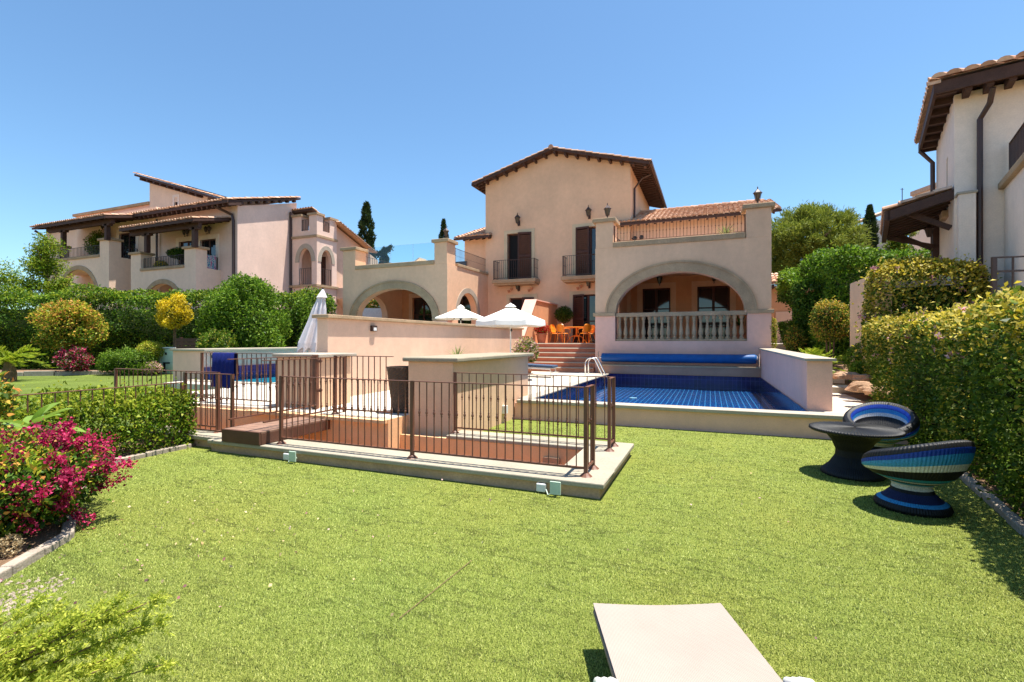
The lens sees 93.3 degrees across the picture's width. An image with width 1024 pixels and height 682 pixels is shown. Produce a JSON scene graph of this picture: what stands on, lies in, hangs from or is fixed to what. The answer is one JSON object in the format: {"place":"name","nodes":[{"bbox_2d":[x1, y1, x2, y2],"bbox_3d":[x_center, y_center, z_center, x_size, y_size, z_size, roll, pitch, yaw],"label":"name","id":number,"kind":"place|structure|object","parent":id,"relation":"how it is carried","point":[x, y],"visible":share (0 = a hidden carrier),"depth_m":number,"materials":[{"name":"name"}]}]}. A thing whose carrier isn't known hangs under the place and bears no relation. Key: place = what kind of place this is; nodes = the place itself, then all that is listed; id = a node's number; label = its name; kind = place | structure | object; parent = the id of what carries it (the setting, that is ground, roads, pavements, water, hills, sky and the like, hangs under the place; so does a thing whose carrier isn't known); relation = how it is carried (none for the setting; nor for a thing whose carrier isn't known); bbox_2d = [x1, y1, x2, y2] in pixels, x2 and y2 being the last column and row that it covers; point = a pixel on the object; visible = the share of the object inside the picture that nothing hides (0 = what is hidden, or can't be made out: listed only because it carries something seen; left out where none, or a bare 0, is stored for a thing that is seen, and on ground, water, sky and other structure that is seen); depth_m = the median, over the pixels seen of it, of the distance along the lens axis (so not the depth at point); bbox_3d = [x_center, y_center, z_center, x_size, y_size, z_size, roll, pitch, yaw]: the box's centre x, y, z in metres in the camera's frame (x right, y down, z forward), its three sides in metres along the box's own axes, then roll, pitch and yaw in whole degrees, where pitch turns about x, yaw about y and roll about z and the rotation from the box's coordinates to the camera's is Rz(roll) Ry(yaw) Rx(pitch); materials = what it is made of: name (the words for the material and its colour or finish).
{"place":"outdoors","nodes":[
{"label":"outdoors","id":0,"kind":"place"},
{"bbox_2d":[0,369,145,373],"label":"bed soil","id":1,"kind":"structure","parent":0,"point":[58,370],"depth_m":22.93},
{"bbox_2d":[25,298,108,368],"bbox_3d":[-19.508,-0.260,21.225,3.924,3.324,2.478,0,0,22],"label":"shrub","id":2,"kind":"object","parent":1,"relation":"on","point":[66,323],"visible":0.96,"depth_m":20.73,"materials":[{"name":"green plant"}]},
{"bbox_2d":[134,339,167,358],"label":"shrub","id":3,"kind":"object","parent":1,"relation":"on","point":[152,346],"visible":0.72,"depth_m":20.66,"materials":[{"name":"green plant"}]},
{"bbox_2d":[156,347,175,373],"bbox_3d":[-15.079,0.845,21.276,1.300,1.150,0.660,0,0,18],"label":"pump cabinet","id":4,"kind":"object","parent":1,"relation":"on","point":[166,361],"visible":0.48,"depth_m":20.93,"materials":[{"name":"teal metal"}]},
{"bbox_2d":[0,282,337,369],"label":"hedge","id":5,"kind":"object","parent":1,"relation":"on","point":[130,326],"visible":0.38,"depth_m":23.72,"materials":[{"name":"green plant"}]},
{"bbox_2d":[154,292,193,348],"bbox_3d":[-14.837,-0.390,21.233,1.595,3.583,1.315,0,0,22],"label":"tree","id":6,"kind":"object","parent":1,"relation":"on","point":[174,310],"visible":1,"depth_m":20.95,"materials":[{"name":"plant"}]},
{"bbox_2d":[192,271,293,347],"bbox_3d":[-11.988,-0.365,21.634,5.328,5.452,2.949,0,0,22],"label":"shrub","id":7,"kind":"object","parent":1,"relation":"on","point":[243,307],"visible":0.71,"depth_m":20.87,"materials":[{"name":"green plant"}]},
{"bbox_2d":[280,293,313,346],"bbox_3d":[-10.040,-0.379,23.008,2.052,3.765,1.927,0,0,5],"label":"shrub","id":8,"kind":"object","parent":1,"relation":"on","point":[300,311],"visible":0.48,"depth_m":22.54,"materials":[{"name":"green plant"}]},
{"bbox_2d":[0,438,195,565],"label":"flower bed soil","id":9,"kind":"structure","parent":0,"point":[48,532],"depth_m":4.14,"materials":[{"name":"soil"}]},
{"bbox_2d":[0,371,21,426],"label":"croton","id":10,"kind":"object","parent":9,"relation":"on","point":[5,411],"visible":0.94,"depth_m":5.24,"materials":[{"name":"yellow plant"}]},
{"bbox_2d":[0,533,23,557],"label":"dried flower","id":11,"kind":"object","parent":9,"relation":"on","point":[7,542],"visible":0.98,"depth_m":3.73,"materials":[{"name":"beige plant"}]},
{"bbox_2d":[0,402,85,440],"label":"frangipani","id":12,"kind":"object","parent":9,"relation":"on","point":[38,416],"visible":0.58,"depth_m":5.27,"materials":[{"name":"green plant"}]},
{"bbox_2d":[0,416,137,548],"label":"bougainvillea","id":13,"kind":"object","parent":9,"relation":"on","point":[46,477],"visible":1,"depth_m":4.15,"materials":[{"name":"pink plant"}]},
{"bbox_2d":[12,382,183,452],"bbox_3d":[-6.255,1.182,5.515,0.150,1.036,5.092,0,0,22],"label":"iron railing","id":14,"kind":"object","parent":9,"relation":"on","point":[181,387],"visible":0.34,"depth_m":6.92,"materials":[{"name":"metal"}]},
{"bbox_2d":[0,372,200,457],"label":"hedge","id":15,"kind":"object","parent":9,"relation":"on","point":[106,406],"visible":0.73,"depth_m":7.03,"materials":[{"name":"green plant"}]},
{"bbox_2d":[0,374,199,435],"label":"garden lawn","id":16,"kind":"structure","parent":0,"point":[30,383],"depth_m":16.77,"materials":[{"name":"plant"}]},
{"bbox_2d":[0,256,31,307],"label":"tree","id":17,"kind":"object","parent":16,"relation":"on","point":[10,279],"visible":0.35,"depth_m":27.43,"materials":[{"name":"green plant"}]},
{"bbox_2d":[0,344,54,381],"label":"cycad","id":18,"kind":"object","parent":16,"relation":"on","point":[8,359],"visible":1,"depth_m":17.21,"materials":[{"name":"green plant"}]},
{"bbox_2d":[9,231,78,305],"bbox_3d":[-26.242,-2.111,27.004,3.012,8.024,3.005,0,0,-44],"label":"tree","id":19,"kind":"object","parent":16,"relation":"on","point":[41,263],"visible":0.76,"depth_m":26.69,"materials":[{"name":"green plant"}]},
{"bbox_2d":[52,344,94,371],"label":"bougainvillea","id":20,"kind":"object","parent":16,"relation":"on","point":[76,358],"visible":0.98,"depth_m":20.21,"materials":[{"name":"pink plant"}]},
{"bbox_2d":[94,344,158,375],"bbox_3d":[-16.410,0.904,20.629,3.508,1.549,1.801,0,0,22],"label":"shrub","id":21,"kind":"object","parent":16,"relation":"on","point":[129,358],"visible":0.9,"depth_m":20.14,"materials":[{"name":"green plant"}]},
{"bbox_2d":[141,361,163,374],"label":"flower clump","id":22,"kind":"object","parent":16,"relation":"on","point":[156,365],"visible":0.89,"depth_m":20.04,"materials":[{"name":"pink plant"}]},
{"bbox_2d":[176,337,206,348],"bbox_3d":[-13.093,0.670,19.840,1.304,1.660,0.230,0,0,4],"label":"slatted screen","id":23,"kind":"object","parent":16,"relation":"on","point":[185,343],"visible":0.21,"depth_m":19.74,"materials":[{"name":"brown wood"}]},
{"bbox_2d":[195,327,237,347],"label":"shrub","id":24,"kind":"object","parent":16,"relation":"on","point":[219,339],"visible":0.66,"depth_m":19.41,"materials":[{"name":"green plant"}]},
{"bbox_2d":[357,201,393,258],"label":"cypress","id":25,"kind":"object","parent":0,"point":[365,235],"visible":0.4,"depth_m":45.20,"materials":[{"name":"green plant"}]},
{"bbox_2d":[81,413,932,444],"bbox_3d":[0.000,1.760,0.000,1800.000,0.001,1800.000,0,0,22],"label":"ground","id":26,"kind":"structure","parent":0,"point":[159,413],"depth_m":8.55,"materials":[{"name":"soil"}]},
{"bbox_2d":[55,371,99,375],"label":"edging block","id":27,"kind":"structure","parent":26,"relation":"on","point":[77,373],"depth_m":20.39,"materials":[{"name":"stone"}]},
{"bbox_2d":[29,201,159,308],"bbox_3d":[-33.778,-5.110,40.725,20.370,13.220,10.313,0,0,22],"label":"villa","id":28,"kind":"object","parent":26,"relation":"on","point":[108,265],"visible":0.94,"depth_m":34.98,"materials":[{"name":"beige paint"}]},
{"bbox_2d":[82,229,103,254],"bbox_3d":[-31.149,-6.949,36.477,1.974,2.959,1.816,0,0,22],"label":"terrace tree","id":29,"kind":"object","parent":28,"relation":"on","point":[93,237],"visible":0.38,"depth_m":36.03,"materials":[{"name":"green plant"}]},
{"bbox_2d":[116,230,138,258],"bbox_3d":[-28.703,-6.550,36.195,2.600,3.700,0.220,0,0,22],"label":"french door","id":30,"kind":"structure","parent":28,"relation":"in","point":[132,242],"depth_m":36.36,"materials":[{"name":"brown wood"}]},
{"bbox_2d":[169,347,316,381],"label":"garden wall","id":31,"kind":"structure","parent":26,"relation":"on","point":[186,359],"depth_m":16.87,"materials":[{"name":"beige paint"}]},
{"bbox_2d":[118,172,377,314],"bbox_3d":[-22.097,-6.331,38.199,19.500,15.661,14.113,0,0,22],"label":"villa","id":32,"kind":"object","parent":26,"relation":"on","point":[288,247],"visible":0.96,"depth_m":33.72,"materials":[{"name":"beige paint"}]},
{"bbox_2d":[198,233,218,269],"bbox_3d":[-20.586,-5.450,32.862,2.150,3.500,0.220,0,0,22],"label":"french door","id":33,"kind":"structure","parent":32,"relation":"in","point":[213,243],"depth_m":32.80,"materials":[{"name":"brown wood"}]},
{"bbox_2d":[272,352,356,407],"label":"pier wall","id":34,"kind":"structure","parent":26,"relation":"on","point":[323,356],"depth_m":9.46,"materials":[{"name":"beige paint"}]},
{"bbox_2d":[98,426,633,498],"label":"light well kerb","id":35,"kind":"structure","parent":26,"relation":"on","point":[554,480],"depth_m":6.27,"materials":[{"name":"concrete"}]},
{"bbox_2d":[114,368,221,432],"bbox_3d":[-6.233,1.022,8.646,3.051,1.006,0.144,0,0,24],"label":"iron railing","id":36,"kind":"object","parent":35,"relation":"on","point":[218,392],"visible":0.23,"depth_m":8.28,"materials":[{"name":"metal"}]},
{"bbox_2d":[183,372,234,433],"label":"iron railing","id":37,"kind":"object","parent":35,"relation":"on","point":[232,397],"visible":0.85,"depth_m":7.71,"materials":[{"name":"metal"}]},
{"bbox_2d":[222,416,329,444],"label":"wooden bridge","id":38,"kind":"structure","parent":35,"relation":"on","point":[259,433],"depth_m":7.34,"materials":[{"name":"brown wood"}]},
{"bbox_2d":[227,356,316,419],"bbox_3d":[-3.996,0.743,8.224,0.042,0.937,1.820,0,0,22],"label":"iron railing","id":39,"kind":"object","parent":38,"relation":"on","point":[250,415],"visible":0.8,"depth_m":8.10,"materials":[{"name":"metal"}]},
{"bbox_2d":[261,357,345,422],"bbox_3d":[-3.335,0.807,7.937,0.150,1.046,1.791,0,0,22],"label":"iron railing","id":40,"kind":"object","parent":38,"relation":"on","point":[343,381],"visible":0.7,"depth_m":7.86,"materials":[{"name":"metal"}]},
{"bbox_2d":[276,376,598,477],"bbox_3d":[-1.230,1.022,6.483,4.750,1.006,0.523,0,0,22],"label":"iron railing","id":41,"kind":"object","parent":35,"relation":"on","point":[590,465],"visible":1,"depth_m":6.14,"materials":[{"name":"metal"}]},
{"bbox_2d":[451,372,617,451],"bbox_3d":[0.203,1.022,7.365,2.770,1.006,0.483,0,0,22],"label":"iron railing","id":42,"kind":"object","parent":35,"relation":"on","point":[610,441],"visible":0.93,"depth_m":7.37,"materials":[{"name":"metal"}]},
{"bbox_2d":[163,406,580,464],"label":"light well wall","id":43,"kind":"structure","parent":26,"relation":"on","point":[468,446],"depth_m":8.02,"materials":[{"name":"orange paint"}]},
{"bbox_2d":[312,314,523,395],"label":"party wall","id":44,"kind":"structure","parent":26,"relation":"on","point":[398,339],"depth_m":12.65,"materials":[{"name":"beige paint"}]},
{"bbox_2d":[402,352,533,436],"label":"pier wall","id":45,"kind":"structure","parent":26,"relation":"on","point":[440,368],"depth_m":8.52,"materials":[{"name":"beige paint"}]},
{"bbox_2d":[519,299,557,352],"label":"privacy wall","id":46,"kind":"structure","parent":26,"relation":"on","point":[543,310],"depth_m":23.52,"materials":[{"name":"paint"}]},
{"bbox_2d":[340,144,781,372],"bbox_3d":[2.936,-4.340,27.254,21.208,12.180,14.163,0,0,22],"label":"villa","id":47,"kind":"object","parent":26,"relation":"on","point":[588,237],"visible":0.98,"depth_m":24.43,"materials":[{"name":"beige paint"}]},
{"bbox_2d":[409,294,431,320],"bbox_3d":[-5.411,-1.415,29.566,1.970,2.990,0.250,0,0,22],"label":"french door","id":48,"kind":"structure","parent":47,"relation":"in","point":[422,311],"depth_m":29.74,"materials":[{"name":"brown wood"}]},
{"bbox_2d":[504,228,534,278],"bbox_3d":[0.409,-4.795,26.862,1.830,2.790,0.471,0,0,22],"label":"french door","id":49,"kind":"structure","parent":47,"relation":"in","point":[521,245],"depth_m":26.64,"materials":[{"name":"brown wood"}]},
{"bbox_2d":[506,294,536,310],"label":"french door","id":50,"kind":"structure","parent":47,"relation":"in","point":[518,300],"depth_m":27.02,"materials":[{"name":"brown wood"}]},
{"bbox_2d":[533,323,550,342],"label":"geranium","id":51,"kind":"object","parent":47,"relation":"on","point":[541,333],"visible":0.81,"depth_m":22.35,"materials":[{"name":"plant"}]},
{"bbox_2d":[554,305,573,342],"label":"topiary","id":52,"kind":"object","parent":47,"relation":"on","point":[562,314],"visible":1,"depth_m":24.79,"materials":[{"name":"plant"}]},
{"bbox_2d":[570,290,594,342],"bbox_3d":[3.968,-1.270,25.394,1.930,2.740,0.483,0,0,22],"label":"french door","id":53,"kind":"structure","parent":47,"relation":"in","point":[582,306],"depth_m":25.53,"materials":[{"name":"brown wood"}]},
{"bbox_2d":[572,223,595,275],"bbox_3d":[4.091,-4.795,25.365,1.880,2.790,0.445,0,0,22],"label":"french door","id":54,"kind":"structure","parent":47,"relation":"in","point":[583,235],"depth_m":25.47,"materials":[{"name":"brown wood"}]},
{"bbox_2d":[637,282,675,338],"bbox_3d":[7.281,-1.415,24.355,1.870,2.990,0.250,0,0,22],"label":"french door","id":55,"kind":"structure","parent":47,"relation":"in","point":[662,298],"depth_m":24.38,"materials":[{"name":"brown wood"}]},
{"bbox_2d":[692,280,735,338],"bbox_3d":[9.733,-1.415,23.348,1.970,2.990,0.250,0,0,22],"label":"french door","id":56,"kind":"structure","parent":47,"relation":"in","point":[717,296],"depth_m":23.38,"materials":[{"name":"brown wood"}]},
{"bbox_2d":[598,364,760,377],"bbox_3d":[6.153,1.760,18.243,5.765,1.680,0.565,0,0,22],"label":"pool ledge","id":57,"kind":"object","parent":26,"relation":"on","point":[712,371],"visible":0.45,"depth_m":17.91,"materials":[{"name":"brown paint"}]},
{"bbox_2d":[598,351,759,366],"bbox_3d":[6.114,0.661,18.207,5.780,0.518,0.350,0,0,22],"label":"cover roller","id":58,"kind":"object","parent":57,"relation":"on","point":[689,358],"visible":0.99,"depth_m":17.99,"materials":[{"name":"plastic"}]},
{"bbox_2d":[759,348,836,411],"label":"retaining wall","id":59,"kind":"structure","parent":26,"relation":"on","point":[804,381],"depth_m":9.57,"materials":[{"name":"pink paint"}]},
{"bbox_2d":[0,419,1023,681],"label":"artificial lawn","id":60,"kind":"structure","parent":0,"point":[688,447],"depth_m":3.69,"materials":[{"name":"plant"}]},
{"bbox_2d":[0,548,43,574],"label":"edging block","id":61,"kind":"structure","parent":60,"relation":"on","point":[25,559],"depth_m":3.64,"materials":[{"name":"stone"}]},
{"bbox_2d":[0,571,74,614],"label":"flowers","id":62,"kind":"object","parent":60,"relation":"on","point":[13,593],"visible":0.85,"depth_m":3.27,"materials":[{"name":"plant"}]},
{"bbox_2d":[36,533,71,554],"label":"edging block","id":63,"kind":"structure","parent":60,"relation":"on","point":[53,543],"depth_m":3.97,"materials":[{"name":"stone"}]},
{"bbox_2d":[60,518,75,537],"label":"edging block","id":64,"kind":"structure","parent":60,"relation":"on","point":[69,526],"depth_m":4.25,"materials":[{"name":"stone"}]},
{"bbox_2d":[0,586,181,681],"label":"juniper","id":65,"kind":"object","parent":60,"relation":"on","point":[20,651],"visible":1,"depth_m":1.94,"materials":[{"name":"green plant"}]},
{"bbox_2d":[0,459,816,638],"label":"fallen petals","id":66,"kind":"object","parent":60,"relation":"on","point":[162,580],"visible":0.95,"depth_m":3.95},
{"bbox_2d":[593,603,813,681],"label":"sun lounger","id":67,"kind":"object","parent":60,"relation":"on","point":[711,642],"visible":1,"depth_m":2.30,"materials":[{"name":"white plastic"}]},
{"bbox_2d":[808,421,905,481],"bbox_3d":[4.357,1.395,6.139,1.012,0.611,1.012,0,0,22],"label":"wicker table","id":68,"kind":"object","parent":60,"relation":"on","point":[853,443],"visible":0.91,"depth_m":5.97,"materials":[{"name":"wicker"}]},
{"bbox_2d":[843,401,919,449],"bbox_3d":[5.294,1.304,6.954,0.888,0.791,0.889,0,0,22],"label":"bowl chair","id":69,"kind":"object","parent":60,"relation":"on","point":[898,416],"visible":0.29,"depth_m":7.09,"materials":[{"name":"wicker"}]},
{"bbox_2d":[861,440,975,518],"bbox_3d":[4.087,1.312,4.896,0.888,0.775,0.889,0,0,22],"label":"bowl chair","id":70,"kind":"object","parent":60,"relation":"on","point":[915,474],"visible":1,"depth_m":4.66,"materials":[{"name":"wicker"}]},
{"bbox_2d":[994,503,1017,519],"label":"edging block","id":71,"kind":"structure","parent":60,"relation":"on","point":[1003,510],"depth_m":4.70,"materials":[{"name":"stone"}]},
{"bbox_2d":[1006,515,1023,534],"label":"edging block","id":72,"kind":"structure","parent":60,"relation":"on","point":[1016,523],"depth_m":4.38,"materials":[{"name":"stone"}]},
{"bbox_2d":[0,0,1023,308],"label":"sky","id":73,"kind":"structure","parent":0,"point":[396,106],"materials":[{"name":"blue"}]},
{"bbox_2d":[163,371,865,418],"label":"terrace paving","id":74,"kind":"structure","parent":0,"point":[843,403],"depth_m":10.76,"materials":[{"name":"stone"}]},
{"bbox_2d":[187,374,275,384],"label":"swimming pool","id":75,"kind":"structure","parent":74,"relation":"in","point":[273,377],"depth_m":17.13,"materials":[{"name":"liquid"}]},
{"bbox_2d":[199,352,272,401],"bbox_3d":[-5.692,0.762,9.904,2.095,1.036,0.143,0,0,22],"label":"iron railing","id":76,"kind":"object","parent":74,"relation":"on","point":[202,362],"visible":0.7,"depth_m":9.82,"materials":[{"name":"metal"}]},
{"bbox_2d":[211,352,238,387],"bbox_3d":[-5.947,0.605,10.002,0.640,0.734,0.171,0,0,22],"label":"beach towel","id":77,"kind":"object","parent":76,"relation":"hanging from","point":[221,364],"visible":0.8,"depth_m":9.96,"materials":[{"name":"fabric"}]},
{"bbox_2d":[297,288,326,352],"bbox_3d":[-4.730,0.010,11.434,0.637,2.545,0.635,0,0,34],"label":"parasol","id":78,"kind":"object","parent":74,"relation":"on","point":[307,339],"visible":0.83,"depth_m":11.29,"materials":[{"name":"white fabric"}]},
{"bbox_2d":[312,355,322,408],"bbox_3d":[-3.647,0.770,9.076,0.218,1.020,0.098,0,0,22],"label":"gate post","id":79,"kind":"object","parent":74,"relation":"on","point":[317,380],"visible":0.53,"depth_m":9.08,"materials":[{"name":"metal"}]},
{"bbox_2d":[331,355,393,413],"bbox_3d":[-2.576,0.767,8.279,1.295,1.026,0.143,0,0,22],"label":"iron railing","id":80,"kind":"object","parent":74,"relation":"on","point":[335,388],"visible":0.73,"depth_m":8.31,"materials":[{"name":"metal"}]},
{"bbox_2d":[387,366,407,413],"bbox_3d":[-1.984,0.870,8.727,0.550,0.820,0.550,0,0,22],"label":"wicker planter","id":81,"kind":"object","parent":74,"relation":"on","point":[397,372],"visible":0.56,"depth_m":8.53,"materials":[{"name":"wicker"}]},
{"bbox_2d":[435,304,483,322],"bbox_3d":[-2.121,-0.117,20.005,2.061,2.794,2.061,0,0,45],"label":"parasol","id":82,"kind":"object","parent":74,"relation":"on","point":[460,312],"visible":0.85,"depth_m":19.55,"materials":[{"name":"white fabric"}]},
{"bbox_2d":[475,303,545,352],"bbox_3d":[-0.048,0.008,15.997,2.290,2.544,2.290,0,0,0],"label":"parasol","id":83,"kind":"object","parent":74,"relation":"on","point":[510,315],"visible":0.91,"depth_m":15.33,"materials":[{"name":"white fabric"}]},
{"bbox_2d":[511,336,539,373],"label":"oleander","id":84,"kind":"object","parent":74,"relation":"on","point":[529,347],"visible":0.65,"depth_m":18.94,"materials":[{"name":"plant"}]},
{"bbox_2d":[515,373,908,444],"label":"swimming pool","id":85,"kind":"structure","parent":74,"relation":"in","point":[750,405],"depth_m":10.36,"materials":[{"name":"tile"}]},
{"bbox_2d":[771,343,854,392],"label":"path steps","id":86,"kind":"structure","parent":74,"relation":"on","point":[838,388],"depth_m":12.32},
{"bbox_2d":[782,323,809,352],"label":"shrub","id":87,"kind":"object","parent":86,"relation":"on","point":[794,339],"visible":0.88,"depth_m":16.75,"materials":[{"name":"green plant"}]},
{"bbox_2d":[798,347,849,373],"bbox_3d":[8.290,0.650,13.155,1.674,1.000,1.630,0,0,-32],"label":"cycad","id":88,"kind":"object","parent":86,"relation":"on","point":[814,351],"visible":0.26,"depth_m":13.05,"materials":[{"name":"green plant"}]},
{"bbox_2d":[801,352,933,423],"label":"terrain","id":89,"kind":"structure","parent":0,"point":[862,397],"depth_m":11.62,"materials":[{"name":"soil"}]},
{"bbox_2d":[771,273,812,342],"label":"boundary wall","id":90,"kind":"structure","parent":89,"relation":"on","point":[781,312],"depth_m":26.39,"materials":[{"name":"paint"}]},
{"bbox_2d":[774,265,865,353],"bbox_3d":[11.632,-1.216,18.535,2.486,4.240,5.590,0,0,22],"label":"hedge","id":91,"kind":"object","parent":89,"relation":"on","point":[792,285],"visible":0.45,"depth_m":16.91,"materials":[{"name":"green plant"}]},
{"bbox_2d":[771,199,875,285],"bbox_3d":[23.748,-5.357,38.004,8.495,12.141,8.996,0,0,22],"label":"pine tree","id":92,"kind":"object","parent":89,"relation":"on","point":[797,237],"visible":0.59,"depth_m":35.91,"materials":[{"name":"green plant"}]},
{"bbox_2d":[808,296,849,366],"bbox_3d":[9.570,-0.179,14.495,1.327,2.361,1.289,0,0,22],"label":"shrub","id":93,"kind":"object","parent":89,"relation":"on","point":[835,317],"visible":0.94,"depth_m":14.30,"materials":[{"name":"green plant"}]},
{"bbox_2d":[842,342,863,369],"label":"shrub","id":94,"kind":"object","parent":89,"relation":"on","point":[850,354],"visible":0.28,"depth_m":12.26,"materials":[{"name":"green plant"}]},
{"bbox_2d":[844,381,872,392],"bbox_3d":[7.383,0.967,10.191,0.597,0.234,0.444,0,0,22],"label":"rock","id":95,"kind":"object","parent":89,"relation":"on","point":[856,386],"visible":0.75,"depth_m":10.11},
{"bbox_2d":[790,240,929,361],"bbox_3d":[11.989,-1.350,16.012,4.505,4.325,3.046,0,0,0],"label":"hedge","id":96,"kind":"object","parent":89,"relation":"on","point":[853,256],"visible":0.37,"depth_m":15.34,"materials":[{"name":"green plant"}]},
{"bbox_2d":[850,272,946,397],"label":"garden wall","id":97,"kind":"structure","parent":89,"relation":"on","point":[856,296],"depth_m":12.43,"materials":[{"name":"beige paint"}]},
{"bbox_2d":[848,248,1002,391],"bbox_3d":[9.121,-0.361,10.692,2.760,3.321,1.978,0,0,36],"label":"hedge","id":98,"kind":"object","parent":89,"relation":"on","point":[923,295],"visible":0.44,"depth_m":10.34,"materials":[{"name":"green plant"}]},
{"bbox_2d":[879,51,1023,303],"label":"villa","id":99,"kind":"object","parent":89,"relation":"on","point":[970,128],"visible":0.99,"depth_m":10.69,"materials":[{"name":"beige paint"}]},
{"bbox_2d":[862,204,878,272],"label":"cypress","id":100,"kind":"object","parent":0,"point":[869,219],"visible":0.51,"depth_m":41.68,"materials":[{"name":"green plant"}]},
{"bbox_2d":[846,183,935,254],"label":"villa","id":101,"kind":"object","parent":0,"point":[921,236],"visible":0.1,"depth_m":44.40,"materials":[{"name":"beige paint"}]},
{"bbox_2d":[882,230,919,251],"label":"tree","id":102,"kind":"object","parent":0,"point":[892,245],"visible":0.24,"depth_m":40.77,"materials":[{"name":"green plant"}]},
{"bbox_2d":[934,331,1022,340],"bbox_3d":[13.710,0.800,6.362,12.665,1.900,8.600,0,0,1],"label":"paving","id":103,"kind":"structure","parent":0,"point":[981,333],"depth_m":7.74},
{"bbox_2d":[991,256,1023,327],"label":"fence","id":104,"kind":"object","parent":103,"relation":"on","point":[994,270],"visible":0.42,"depth_m":7.96,"materials":[{"name":"metal"}]},
{"bbox_2d":[967,460,1023,519],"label":"hedge bed soil","id":105,"kind":"structure","parent":0,"point":[982,480],"depth_m":5.45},
{"bbox_2d":[855,279,1023,518],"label":"hedge","id":106,"kind":"object","parent":105,"relation":"on","point":[971,388],"visible":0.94,"depth_m":5.81,"materials":[{"name":"green plant"}]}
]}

